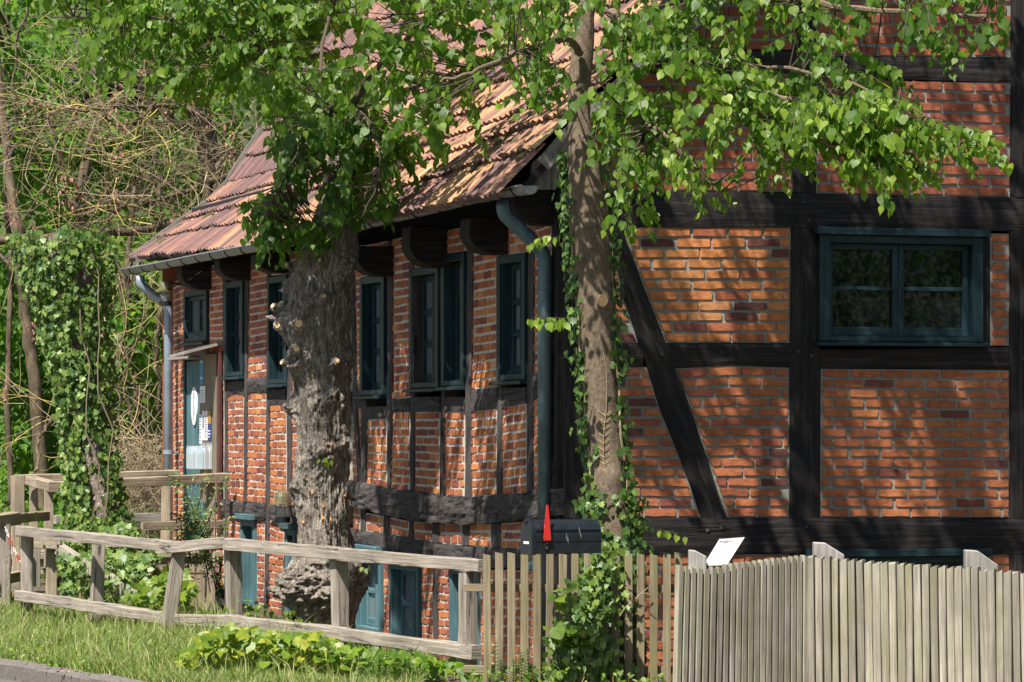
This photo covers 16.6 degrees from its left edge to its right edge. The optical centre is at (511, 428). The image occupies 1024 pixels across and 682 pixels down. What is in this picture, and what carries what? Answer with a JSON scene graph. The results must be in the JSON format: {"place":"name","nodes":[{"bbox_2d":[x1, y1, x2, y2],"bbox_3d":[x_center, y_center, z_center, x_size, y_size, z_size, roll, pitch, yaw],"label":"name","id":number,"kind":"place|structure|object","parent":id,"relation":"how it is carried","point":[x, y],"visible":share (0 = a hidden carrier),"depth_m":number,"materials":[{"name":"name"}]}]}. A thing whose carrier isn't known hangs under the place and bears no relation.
{"place":"outdoors","nodes":[
{"label":"outdoors","id":0,"kind":"place"},
{"bbox_2d":[0,679,16,681],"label":"road","id":1,"kind":"structure","parent":0,"point":[3,680],"depth_m":25.42,"materials":[{"name":"grey asphalt"}]},
{"bbox_2d":[0,0,343,361],"bbox_3d":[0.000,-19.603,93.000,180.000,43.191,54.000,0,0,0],"label":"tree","id":2,"kind":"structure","parent":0,"point":[245,125],"depth_m":75.31,"materials":[{"name":"green plant"}]},
{"bbox_2d":[0,424,506,681],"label":"ground","id":3,"kind":"structure","parent":0,"point":[41,587],"depth_m":32.81,"materials":[{"name":"soil"}]},
{"bbox_2d":[0,0,75,510],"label":"woodland tree","id":4,"kind":"object","parent":3,"relation":"on","point":[31,355],"visible":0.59,"depth_m":43.93,"materials":[{"name":"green plant"}]},
{"bbox_2d":[0,511,138,610],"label":"rail fence","id":5,"kind":"object","parent":3,"relation":"on","point":[53,548],"visible":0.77,"depth_m":30.25,"materials":[{"name":"grey wood"}]},
{"bbox_2d":[5,527,19,561],"bbox_3d":[-4.265,0.996,30.080,0.142,0.318,0.022,0,0,0],"label":"barrier chain","id":6,"kind":"object","parent":5,"relation":"hanging from","point":[14,550],"visible":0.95,"depth_m":30.08,"materials":[{"name":"white plastic"}]},
{"bbox_2d":[0,658,145,681],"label":"kerb","id":7,"kind":"structure","parent":3,"relation":"on","point":[19,670],"depth_m":24.91,"materials":[{"name":"concrete"}]},
{"bbox_2d":[0,0,154,505],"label":"woodland tree","id":8,"kind":"object","parent":3,"relation":"on","point":[34,172],"visible":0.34,"depth_m":46.55,"materials":[{"name":"green plant"}]},
{"bbox_2d":[0,469,159,583],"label":"ground cover","id":9,"kind":"object","parent":3,"relation":"on","point":[55,512],"visible":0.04,"depth_m":42.20,"materials":[{"name":"green plant"}]},
{"bbox_2d":[45,236,117,592],"bbox_3d":[-3.778,-0.126,31.303,0.750,3.154,0.373,0,0,0],"label":"dead tree","id":10,"kind":"object","parent":3,"relation":"on","point":[83,279],"visible":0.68,"depth_m":31.17,"materials":[{"name":"brown plant"}]},
{"bbox_2d":[5,229,161,581],"bbox_3d":[-3.774,-0.175,31.133,1.469,3.182,0.593,0,0,0],"label":"ivy","id":11,"kind":"object","parent":10,"relation":"attached to","point":[68,397],"visible":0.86,"depth_m":31.12,"materials":[{"name":"green plant"}]},
{"bbox_2d":[0,199,169,531],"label":"undergrowth","id":12,"kind":"object","parent":3,"relation":"on","point":[23,461],"visible":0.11,"depth_m":46.63,"materials":[{"name":"green plant"}]},
{"bbox_2d":[54,548,154,613],"bbox_3d":[-3.471,1.468,30.088,0.876,0.931,1.966,0,0,-7],"label":"bush","id":13,"kind":"object","parent":3,"relation":"on","point":[124,569],"visible":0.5,"depth_m":29.50,"materials":[{"name":"green plant"}]},
{"bbox_2d":[0,646,217,681],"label":"kerb grass","id":14,"kind":"structure","parent":3,"relation":"on","point":[96,668],"depth_m":24.24,"materials":[{"name":"green plant"}]},
{"bbox_2d":[57,522,162,594],"bbox_3d":[-3.604,1.793,31.094,1.063,1.947,1.062,0,0,0],"label":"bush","id":15,"kind":"object","parent":3,"relation":"on","point":[117,528],"visible":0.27,"depth_m":30.75,"materials":[{"name":"green plant"}]},
{"bbox_2d":[11,549,222,611],"bbox_3d":[-5.661,2.237,35.342,5.120,2.026,2.400,0,0,-18],"label":"footbridge","id":16,"kind":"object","parent":3,"relation":"on","point":[201,584],"visible":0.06,"depth_m":34.93,"materials":[{"name":"brown wood"}]},
{"bbox_2d":[13,469,179,539],"bbox_3d":[-4.220,0.889,35.851,1.875,0.929,0.212,0,0,-34],"label":"bridge railing","id":17,"kind":"object","parent":16,"relation":"on","point":[164,514],"visible":0.35,"depth_m":36.21,"materials":[{"name":"brown wood"}]},
{"bbox_2d":[10,473,229,610],"bbox_3d":[-3.842,1.102,33.877,2.185,1.340,1.597,0,0,0],"label":"bridge railing","id":18,"kind":"object","parent":16,"relation":"on","point":[35,484],"visible":0.63,"depth_m":33.99,"materials":[{"name":"brown wood"}]},
{"bbox_2d":[69,186,170,502],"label":"woodland tree","id":19,"kind":"object","parent":3,"relation":"on","point":[139,360],"visible":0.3,"depth_m":43.98,"materials":[{"name":"green plant"}]},
{"bbox_2d":[86,394,161,538],"bbox_3d":[-4.087,0.695,39.281,1.943,2.269,2.185,0,0,0],"label":"dry brush","id":20,"kind":"object","parent":3,"relation":"on","point":[134,462],"visible":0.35,"depth_m":38.97,"materials":[{"name":"beige plant"}]},
{"bbox_2d":[6,0,271,232],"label":"woodland tree","id":21,"kind":"object","parent":3,"relation":"on","point":[125,178],"visible":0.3,"depth_m":49.49,"materials":[{"name":"green plant"}]},
{"bbox_2d":[0,5,298,508],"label":"tree","id":22,"kind":"object","parent":3,"relation":"on","point":[120,230],"visible":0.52,"depth_m":41.01,"materials":[{"name":"green plant"}]},
{"bbox_2d":[0,0,322,369],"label":"woodland tree","id":23,"kind":"object","parent":3,"relation":"on","point":[14,17],"visible":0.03,"depth_m":55.90,"materials":[{"name":"green plant"}]},
{"bbox_2d":[121,563,201,619],"bbox_3d":[-2.893,1.385,28.866,0.723,0.581,1.556,0,0,0],"label":"bush","id":24,"kind":"object","parent":3,"relation":"on","point":[158,585],"visible":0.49,"depth_m":28.44,"materials":[{"name":"green plant"}]},
{"bbox_2d":[159,471,235,600],"bbox_3d":[-2.965,1.028,32.701,0.685,1.264,1.083,0,0,-21],"label":"shrub","id":25,"kind":"object","parent":3,"relation":"on","point":[187,533],"visible":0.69,"depth_m":32.73,"materials":[{"name":"green plant"}]},
{"bbox_2d":[95,0,315,199],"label":"woodland tree","id":26,"kind":"object","parent":3,"relation":"on","point":[210,135],"visible":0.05,"depth_m":46.88,"materials":[{"name":"green plant"}]},
{"bbox_2d":[0,599,433,681],"bbox_3d":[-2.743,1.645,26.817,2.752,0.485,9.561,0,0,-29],"label":"grass","id":27,"kind":"structure","parent":3,"relation":"on","point":[198,673],"depth_m":25.80,"materials":[{"name":"green plant"}]},
{"bbox_2d":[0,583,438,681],"bbox_3d":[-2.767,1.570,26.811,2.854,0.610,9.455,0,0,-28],"label":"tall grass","id":28,"kind":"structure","parent":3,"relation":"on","point":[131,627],"depth_m":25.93,"materials":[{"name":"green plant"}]},
{"bbox_2d":[14,526,482,664],"bbox_3d":[-2.060,1.345,26.583,0.338,1.095,6.331,0,0,-38],"label":"rail fence","id":29,"kind":"object","parent":3,"relation":"on","point":[466,649],"visible":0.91,"depth_m":26.48,"materials":[{"name":"grey wood"}]},
{"bbox_2d":[174,621,359,679],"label":"ground cover plants","id":30,"kind":"object","parent":3,"relation":"on","point":[233,639],"visible":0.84,"depth_m":23.69,"materials":[{"name":"green plant"}]},
{"bbox_2d":[224,597,313,623],"bbox_3d":[-1.824,1.557,27.288,0.840,0.531,1.488,0,0,0],"label":"bush","id":31,"kind":"object","parent":3,"relation":"on","point":[259,610],"visible":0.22,"depth_m":27.04,"materials":[{"name":"green plant"}]},
{"bbox_2d":[30,0,571,644],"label":"linden tree","id":32,"kind":"object","parent":3,"relation":"on","point":[316,112],"visible":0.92,"depth_m":27.38,"materials":[{"name":"green plant"}]},
{"bbox_2d":[371,659,383,680],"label":"horsetail","id":33,"kind":"object","parent":3,"relation":"on","point":[379,660],"visible":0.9,"depth_m":23.60},
{"bbox_2d":[379,645,389,677],"bbox_3d":[-0.858,1.602,23.700,0.114,0.288,0.114,0,0,0],"label":"horsetail","id":34,"kind":"object","parent":3,"relation":"on","point":[386,647],"visible":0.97,"depth_m":23.70},
{"bbox_2d":[386,652,400,679],"bbox_3d":[-0.791,1.622,23.600,0.114,0.269,0.114,0,0,0],"label":"horsetail","id":35,"kind":"object","parent":3,"relation":"on","point":[395,664],"visible":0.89,"depth_m":23.60},
{"bbox_2d":[313,640,480,681],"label":"ground cover plants","id":36,"kind":"object","parent":3,"relation":"on","point":[444,668],"visible":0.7,"depth_m":23.73,"materials":[{"name":"green plant"}]},
{"bbox_2d":[404,658,418,681],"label":"horsetail","id":37,"kind":"object","parent":3,"relation":"on","point":[409,662],"visible":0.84,"depth_m":23.50},
{"bbox_2d":[488,642,500,681],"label":"horsetail","id":38,"kind":"object","parent":3,"relation":"on","point":[494,662],"visible":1,"depth_m":22.90},
{"bbox_2d":[492,659,508,681],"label":"horsetail","id":39,"kind":"object","parent":3,"relation":"on","point":[500,670],"visible":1,"depth_m":22.85},
{"bbox_2d":[505,658,519,681],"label":"horsetail","id":40,"kind":"object","parent":3,"relation":"on","point":[513,675],"visible":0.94,"depth_m":22.85},
{"bbox_2d":[514,650,529,681],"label":"horsetail","id":41,"kind":"object","parent":3,"relation":"on","point":[521,665],"visible":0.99,"depth_m":22.85},
{"bbox_2d":[520,648,537,680],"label":"horsetail","id":42,"kind":"object","parent":3,"relation":"on","point":[527,663],"visible":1,"depth_m":22.85},
{"bbox_2d":[521,505,600,554],"bbox_3d":[0.206,1.198,22.662,0.506,1.430,0.784,0,0,-22],"label":"mailbox","id":43,"kind":"object","parent":3,"relation":"on","point":[546,535],"visible":0.91,"depth_m":22.32,"materials":[{"name":"black metal"}]},
{"bbox_2d":[521,519,535,554],"bbox_3d":[0.102,0.686,22.305,0.032,0.228,0.169,0,0,-24],"label":"door","id":44,"kind":"structure","parent":43,"relation":"in","point":[528,533],"depth_m":22.26,"materials":[{"name":"black metal"}]},
{"bbox_2d":[542,587,592,677],"bbox_3d":[0.364,1.337,22.866,0.336,0.614,0.262,0,0,0],"label":"bindweed","id":45,"kind":"object","parent":3,"relation":"on","point":[559,633],"visible":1,"depth_m":22.85,"materials":[{"name":"green plant"}]},
{"bbox_2d":[467,663,672,681],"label":"weeds","id":46,"kind":"object","parent":3,"relation":"on","point":[642,679],"visible":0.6,"depth_m":22.78,"materials":[{"name":"green plant"}]},
{"bbox_2d":[120,0,1023,681],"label":"timber framed house","id":47,"kind":"structure","parent":3,"relation":"on","point":[830,360],"depth_m":25.93,"materials":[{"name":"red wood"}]},
{"bbox_2d":[154,280,181,305],"bbox_3d":[-3.475,-1.362,36.206,0.222,0.302,0.849,0,0,11],"label":"wall lamp","id":48,"kind":"object","parent":47,"relation":"attached to","point":[165,285],"visible":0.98,"depth_m":35.86,"materials":[{"name":"gold metal"}]},
{"bbox_2d":[178,290,209,345],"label":"window","id":49,"kind":"structure","parent":47,"relation":"in","point":[196,320],"depth_m":36.22,"materials":[{"name":"teal paint"}]},
{"bbox_2d":[169,341,222,536],"bbox_3d":[-3.171,0.110,35.298,0.350,1.949,0.876,0,0,-18],"label":"entrance door with canopy","id":50,"kind":"object","parent":47,"relation":"attached to","point":[212,382],"visible":0.7,"depth_m":35.09,"materials":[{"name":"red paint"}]},
{"bbox_2d":[199,415,201,442],"bbox_3d":[-3.153,0.005,35.645,0.005,0.292,0.107,0,0,-18],"label":"leaflet","id":51,"kind":"object","parent":50,"relation":"attached to","point":[200,428],"visible":1,"depth_m":35.65,"materials":[{"name":"white paper"}]},
{"bbox_2d":[200,359,203,384],"bbox_3d":[-3.139,-0.573,35.600,0.005,0.260,0.178,0,0,-18],"label":"poster","id":52,"kind":"object","parent":50,"relation":"attached to","point":[201,371],"visible":1,"depth_m":35.58,"materials":[{"name":"blue paper"}]},
{"bbox_2d":[200,386,204,402],"bbox_3d":[-3.126,-0.343,35.560,0.005,0.168,0.238,0,0,-18],"label":"poster","id":53,"kind":"object","parent":50,"relation":"attached to","point":[202,394],"visible":1,"depth_m":35.56,"materials":[{"name":"white paper"}]},
{"bbox_2d":[202,411,204,439],"bbox_3d":[-3.115,-0.030,35.526,0.005,0.297,0.095,0,0,-18],"label":"leaflet","id":54,"kind":"object","parent":50,"relation":"attached to","point":[203,425],"visible":1,"depth_m":35.52,"materials":[{"name":"white paper"}]},
{"bbox_2d":[205,411,207,439],"bbox_3d":[-3.076,-0.030,35.408,0.005,0.296,0.106,0,0,-18],"label":"leaflet","id":55,"kind":"object","parent":50,"relation":"attached to","point":[206,425],"visible":1,"depth_m":35.39,"materials":[{"name":"white paper"}]},
{"bbox_2d":[208,411,210,439],"bbox_3d":[-3.031,-0.029,35.269,0.005,0.295,0.140,0,0,-18],"label":"leaflet","id":56,"kind":"object","parent":50,"relation":"attached to","point":[209,425],"visible":1,"depth_m":35.26,"materials":[{"name":"multicoloured paper"}]},
{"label":"leaflet holder","id":57,"kind":"object","parent":50,"relation":"attached to","visible":0},
{"bbox_2d":[198,447,202,467],"bbox_3d":[-3.121,0.291,35.246,0.008,0.215,0.186,0,0,-18],"label":"brochure","id":58,"kind":"object","parent":57,"relation":"in","point":[200,457],"visible":1,"depth_m":35.22,"materials":[{"name":"white paper"}]},
{"bbox_2d":[203,448,204,467],"bbox_3d":[-3.097,0.297,35.254,0.008,0.203,0.186,0,0,-18],"label":"brochure","id":59,"kind":"object","parent":57,"relation":"in","point":[203,457],"visible":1,"depth_m":35.18,"materials":[{"name":"white paper"}]},
{"bbox_2d":[203,447,207,467],"bbox_3d":[-3.074,0.291,35.262,0.008,0.215,0.186,0,0,-18],"label":"brochure","id":60,"kind":"object","parent":57,"relation":"in","point":[206,457],"visible":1,"depth_m":35.19,"materials":[{"name":"white paper"}]},
{"bbox_2d":[208,448,209,467],"bbox_3d":[-3.050,0.297,35.269,0.008,0.203,0.186,0,0,-18],"label":"brochure","id":61,"kind":"object","parent":57,"relation":"in","point":[208,457],"visible":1,"depth_m":35.20,"materials":[{"name":"white paper"}]},
{"bbox_2d":[187,360,205,538],"bbox_3d":[-3.217,0.228,36.190,0.106,1.869,0.896,0,0,-18],"label":"door","id":62,"kind":"structure","parent":47,"relation":"in","point":[193,366],"depth_m":36.25,"materials":[{"name":"teal paint"}]},
{"bbox_2d":[218,281,244,379],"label":"window","id":63,"kind":"structure","parent":47,"relation":"in","point":[234,291],"depth_m":34.77,"materials":[{"name":"teal paint"}]},
{"bbox_2d":[234,513,256,605],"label":"window","id":64,"kind":"structure","parent":47,"relation":"in","point":[248,525],"depth_m":34.12,"materials":[{"name":"teal paint"}]},
{"bbox_2d":[261,274,288,387],"bbox_3d":[-2.155,-0.903,32.860,0.195,1.040,0.799,0,0,-18],"label":"window","id":65,"kind":"structure","parent":47,"relation":"in","point":[277,375],"depth_m":33.12,"materials":[{"name":"teal paint"}]},
{"bbox_2d":[268,490,293,522],"bbox_3d":[-2.087,0.732,32.167,0.255,0.341,0.587,0,0,0],"label":"wall lamp","id":66,"kind":"object","parent":47,"relation":"attached to","point":[282,496],"visible":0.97,"depth_m":31.94,"materials":[{"name":"gold metal"}]},
{"bbox_2d":[279,523,297,611],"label":"window","id":67,"kind":"structure","parent":47,"relation":"in","point":[291,530],"depth_m":32.39,"materials":[{"name":"teal paint"}]},
{"bbox_2d":[353,276,387,398],"bbox_3d":[-1.144,-0.769,29.750,0.195,1.040,0.817,0,0,-18],"label":"window","id":68,"kind":"structure","parent":47,"relation":"in","point":[373,362],"depth_m":30.00,"materials":[{"name":"teal paint"}]},
{"bbox_2d":[355,544,385,632],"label":"window","id":69,"kind":"structure","parent":47,"relation":"in","point":[370,614],"depth_m":29.97,"materials":[{"name":"teal paint"}]},
{"bbox_2d":[389,565,421,652],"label":"window","id":70,"kind":"structure","parent":47,"relation":"in","point":[405,582],"depth_m":29.12,"materials":[{"name":"teal paint"}]},
{"bbox_2d":[402,267,440,392],"bbox_3d":[-0.671,-0.794,28.292,0.195,1.003,0.888,0,0,-18],"label":"window","id":71,"kind":"structure","parent":47,"relation":"in","point":[431,320],"depth_m":28.43,"materials":[{"name":"teal paint"}]},
{"bbox_2d":[434,252,466,390],"bbox_3d":[-0.425,-0.833,27.536,0.195,1.069,0.667,0,0,-18],"label":"window","id":72,"kind":"structure","parent":47,"relation":"in","point":[453,279],"depth_m":27.74,"materials":[{"name":"teal paint"}]},
{"bbox_2d":[449,568,494,675],"bbox_3d":[-0.327,1.494,27.259,0.453,0.943,0.793,0,0,0],"label":"window","id":73,"kind":"structure","parent":47,"relation":"in","point":[453,574],"depth_m":27.54,"materials":[{"name":"teal paint"}]},
{"bbox_2d":[488,252,527,384],"bbox_3d":[0.031,-0.809,26.133,0.195,0.967,0.748,0,0,-18],"label":"window","id":74,"kind":"structure","parent":47,"relation":"in","point":[512,269],"depth_m":26.36,"materials":[{"name":"teal paint"}]},
{"bbox_2d":[529,562,532,569],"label":"window","id":75,"kind":"structure","parent":47,"relation":"in","point":[530,563],"depth_m":25.50,"materials":[{"name":"teal paint"}]},
{"bbox_2d":[803,548,992,567],"bbox_3d":[2.818,1.306,25.801,1.476,0.846,0.170,0,0,-18],"label":"window","id":76,"kind":"structure","parent":47,"relation":"in","point":[951,557],"depth_m":25.78,"materials":[{"name":"teal paint"}]},
{"bbox_2d":[814,227,990,346],"bbox_3d":[2.845,-1.032,25.796,1.375,0.862,0.175,0,0,-18],"label":"window","id":77,"kind":"structure","parent":47,"relation":"in","point":[886,287],"depth_m":25.82,"materials":[{"name":"teal paint"}]},
{"bbox_2d":[464,552,681,681],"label":"picket fence","id":78,"kind":"object","parent":3,"relation":"on","point":[537,588],"visible":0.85,"depth_m":22.99,"materials":[{"name":"brown wood"}]},
{"bbox_2d":[439,0,1013,681],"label":"linden tree","id":79,"kind":"object","parent":3,"relation":"on","point":[855,134],"visible":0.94,"depth_m":22.00,"materials":[{"name":"green plant"}]},
{"bbox_2d":[497,149,654,681],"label":"ivy","id":80,"kind":"object","parent":79,"relation":"attached to","point":[597,600],"visible":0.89,"depth_m":23.24,"materials":[{"name":"green plant"}]},
{"bbox_2d":[616,587,650,621],"bbox_3d":[0.790,1.148,22.916,0.226,0.234,0.038,0,0,0],"label":"dry stick","id":81,"kind":"object","parent":80,"relation":"on","point":[632,601],"visible":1,"depth_m":22.92,"materials":[{"name":"brown wood"}]},
{"bbox_2d":[673,542,1023,681],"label":"board fence","id":82,"kind":"object","parent":3,"relation":"on","point":[824,612],"visible":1,"depth_m":22.07,"materials":[{"name":"brown wood"}]},
{"bbox_2d":[707,537,744,568],"bbox_3d":[1.350,1.114,22.413,0.192,0.833,0.484,0,0,15],"label":"notice sign","id":83,"kind":"object","parent":82,"relation":"attached to","point":[724,551],"visible":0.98,"depth_m":22.39,"materials":[{"name":"white paper"}]},
{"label":"leaflet holder","id":84,"kind":"object","parent":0,"visible":0},
{"bbox_2d":[190,447,193,467],"bbox_3d":[-3.232,0.293,35.538,0.008,0.217,0.162,0,0,-18],"label":"brochure","id":85,"kind":"object","parent":84,"relation":"in","point":[191,457],"visible":1,"depth_m":35.52,"materials":[{"name":"white paper"}]},
{"bbox_2d":[194,448,196,467],"bbox_3d":[-3.203,0.299,35.548,0.008,0.204,0.162,0,0,-18],"label":"brochure","id":86,"kind":"object","parent":84,"relation":"in","point":[195,457],"visible":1,"depth_m":35.50,"materials":[{"name":"white paper"}]}
]}

